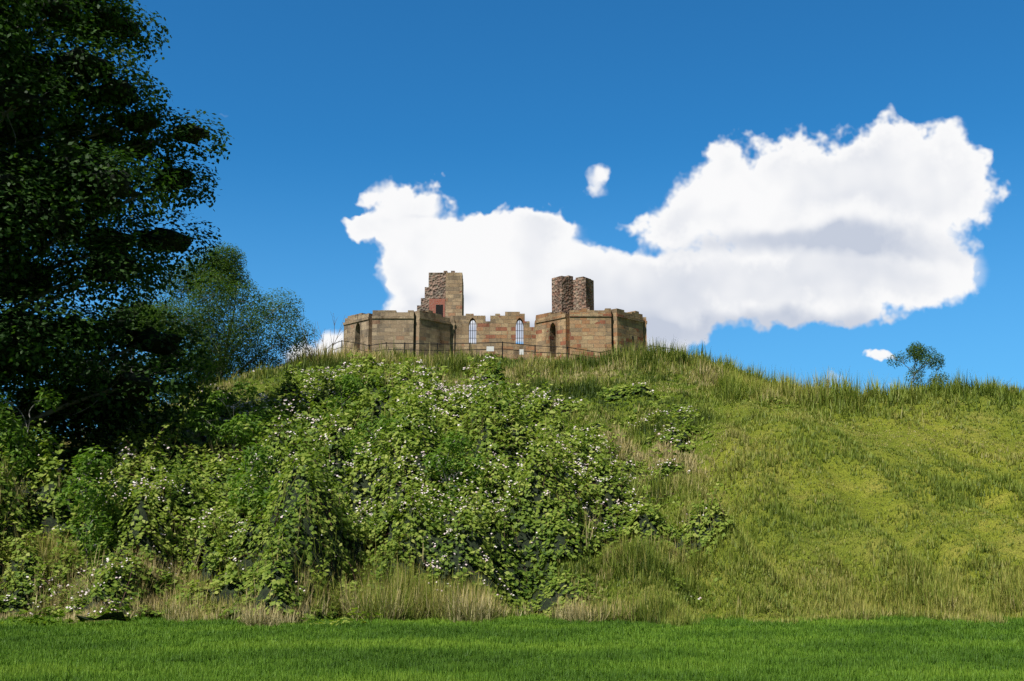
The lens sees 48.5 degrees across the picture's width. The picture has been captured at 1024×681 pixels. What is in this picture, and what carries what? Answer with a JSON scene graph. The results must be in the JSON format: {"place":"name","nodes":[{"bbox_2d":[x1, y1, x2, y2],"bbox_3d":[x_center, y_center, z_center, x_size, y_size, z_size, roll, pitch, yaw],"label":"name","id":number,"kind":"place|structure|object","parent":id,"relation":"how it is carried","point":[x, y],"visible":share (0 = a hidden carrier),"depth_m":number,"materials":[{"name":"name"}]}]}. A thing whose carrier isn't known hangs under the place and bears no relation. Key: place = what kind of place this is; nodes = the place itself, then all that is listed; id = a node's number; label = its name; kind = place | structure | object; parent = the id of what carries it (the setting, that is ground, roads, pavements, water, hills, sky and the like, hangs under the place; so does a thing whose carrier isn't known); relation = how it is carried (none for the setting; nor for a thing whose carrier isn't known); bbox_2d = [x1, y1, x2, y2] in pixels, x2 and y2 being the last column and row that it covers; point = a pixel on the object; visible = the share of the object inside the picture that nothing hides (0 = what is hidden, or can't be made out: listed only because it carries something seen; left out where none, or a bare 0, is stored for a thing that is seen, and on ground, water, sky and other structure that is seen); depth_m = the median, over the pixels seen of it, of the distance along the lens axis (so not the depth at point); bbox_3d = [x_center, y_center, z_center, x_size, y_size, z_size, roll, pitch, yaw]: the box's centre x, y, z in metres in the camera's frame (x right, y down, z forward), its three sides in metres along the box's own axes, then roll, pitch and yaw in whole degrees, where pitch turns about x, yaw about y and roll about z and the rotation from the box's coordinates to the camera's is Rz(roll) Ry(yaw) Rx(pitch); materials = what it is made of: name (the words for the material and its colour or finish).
{"place":"outdoors","nodes":[
{"label":"outdoors","id":0,"kind":"place"},
{"bbox_2d":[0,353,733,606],"bbox_3d":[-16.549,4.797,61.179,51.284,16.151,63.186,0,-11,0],"label":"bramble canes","id":1,"kind":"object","parent":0,"point":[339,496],"visible":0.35,"depth_m":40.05,"materials":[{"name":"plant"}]},
{"bbox_2d":[0,611,1023,680],"bbox_3d":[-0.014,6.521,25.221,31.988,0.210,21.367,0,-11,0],"label":"lawn","id":2,"kind":"structure","parent":0,"point":[252,638],"depth_m":21.51,"materials":[{"name":"green plant"}]},
{"bbox_2d":[0,0,1023,437],"label":"sky","id":3,"kind":"structure","parent":0,"point":[816,186],"materials":[{"name":"blue"}]},
{"bbox_2d":[1,356,1023,623],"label":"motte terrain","id":4,"kind":"structure","parent":0,"point":[837,480],"depth_m":47.13,"materials":[{"name":"green plant"}]},
{"bbox_2d":[0,309,40,411],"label":"tree leaves","id":5,"kind":"object","parent":4,"relation":"on","point":[13,394],"visible":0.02,"depth_m":90.77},
{"bbox_2d":[0,387,62,489],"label":"sapling leaves","id":6,"kind":"object","parent":4,"relation":"on","point":[17,429],"depth_m":40.67,"materials":[{"name":"green plant"}]},
{"bbox_2d":[56,445,129,566],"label":"sapling leaves","id":7,"kind":"object","parent":4,"relation":"on","point":[92,490],"depth_m":36.47,"materials":[{"name":"green plant"}]},
{"bbox_2d":[0,0,231,482],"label":"beech","id":8,"kind":"object","parent":4,"relation":"on","point":[59,348],"depth_m":46.86,"materials":[{"name":"green plant"}]},
{"bbox_2d":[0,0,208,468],"bbox_3d":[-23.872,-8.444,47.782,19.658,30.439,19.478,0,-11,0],"label":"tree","id":9,"kind":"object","parent":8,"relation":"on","point":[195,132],"visible":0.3,"depth_m":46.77,"materials":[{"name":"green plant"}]},
{"bbox_2d":[14,302,212,440],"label":"tree foliage","id":10,"kind":"object","parent":8,"relation":"attached to","point":[167,366],"visible":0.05,"depth_m":102.81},
{"bbox_2d":[3,296,232,443],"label":"tree leaves","id":11,"kind":"object","parent":4,"relation":"on","point":[104,313],"depth_m":101.16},
{"bbox_2d":[163,353,237,424],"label":"sapling leaves","id":12,"kind":"object","parent":4,"relation":"on","point":[205,389],"depth_m":55.36,"materials":[{"name":"green plant"}]},
{"bbox_2d":[121,241,317,401],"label":"tree","id":13,"kind":"object","parent":4,"relation":"on","point":[221,275],"depth_m":77.16,"materials":[{"name":"green plant"}]},
{"bbox_2d":[184,380,276,464],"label":"sapling leaves","id":14,"kind":"object","parent":4,"relation":"on","point":[248,432],"depth_m":46.85,"materials":[{"name":"green plant"}]},
{"bbox_2d":[226,442,283,522],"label":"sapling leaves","id":15,"kind":"object","parent":4,"relation":"on","point":[260,455],"depth_m":39.22,"materials":[{"name":"green plant"}]},
{"bbox_2d":[299,313,345,354],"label":"dead sapling","id":16,"kind":"object","parent":4,"relation":"on","point":[333,344],"visible":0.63,"depth_m":84.47,"materials":[{"name":"brown wood"}]},
{"bbox_2d":[312,373,367,431],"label":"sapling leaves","id":17,"kind":"object","parent":4,"relation":"on","point":[352,386],"depth_m":52.24,"materials":[{"name":"green plant"}]},
{"bbox_2d":[0,358,733,619],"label":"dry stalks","id":18,"kind":"object","parent":4,"relation":"on","point":[277,557],"visible":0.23,"depth_m":37.65,"materials":[{"name":"plant"}]},
{"bbox_2d":[333,414,411,474],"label":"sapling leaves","id":19,"kind":"object","parent":4,"relation":"on","point":[356,431],"depth_m":43.93,"materials":[{"name":"green plant"}]},
{"bbox_2d":[0,353,798,625],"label":"bramble","id":20,"kind":"object","parent":4,"relation":"on","point":[299,428],"depth_m":39.13,"materials":[{"name":"green plant"}]},
{"bbox_2d":[0,351,733,594],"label":"flowers","id":21,"kind":"object","parent":20,"relation":"attached to","point":[326,376],"visible":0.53,"depth_m":43.37,"materials":[{"name":"white plant"}]},
{"bbox_2d":[422,431,486,508],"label":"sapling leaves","id":22,"kind":"object","parent":4,"relation":"on","point":[463,443],"depth_m":39.81,"materials":[{"name":"green plant"}]},
{"bbox_2d":[343,271,646,360],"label":"castle keep","id":23,"kind":"structure","parent":4,"relation":"on","point":[573,319],"depth_m":93.61,"materials":[{"name":"stone"}]},
{"bbox_2d":[326,340,666,359],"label":"iron railing fence","id":24,"kind":"object","parent":4,"relation":"on","point":[469,349],"visible":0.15,"depth_m":83.78,"materials":[{"name":"black metal"}]},
{"bbox_2d":[487,346,523,354],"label":"notice boards","id":25,"kind":"object","parent":24,"relation":"attached to","point":[490,348],"visible":1,"depth_m":83.68,"materials":[{"name":"white"}]},
{"bbox_2d":[0,527,1023,626],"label":"long grass","id":26,"kind":"structure","parent":4,"relation":"on","point":[392,606],"depth_m":33.85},
{"bbox_2d":[41,345,1023,618],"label":"grassy hill","id":27,"kind":"structure","parent":4,"relation":"on","point":[683,487],"depth_m":49.03,"materials":[{"name":"green plant"}]},
{"bbox_2d":[212,337,1023,423],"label":"tall grass crests","id":28,"kind":"object","parent":4,"relation":"on","point":[732,383],"depth_m":73.72,"materials":[{"name":"green plant"}]},
{"bbox_2d":[887,341,950,391],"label":"tree","id":29,"kind":"object","parent":4,"relation":"on","point":[913,352],"depth_m":68.65,"materials":[{"name":"green plant"}]}
]}

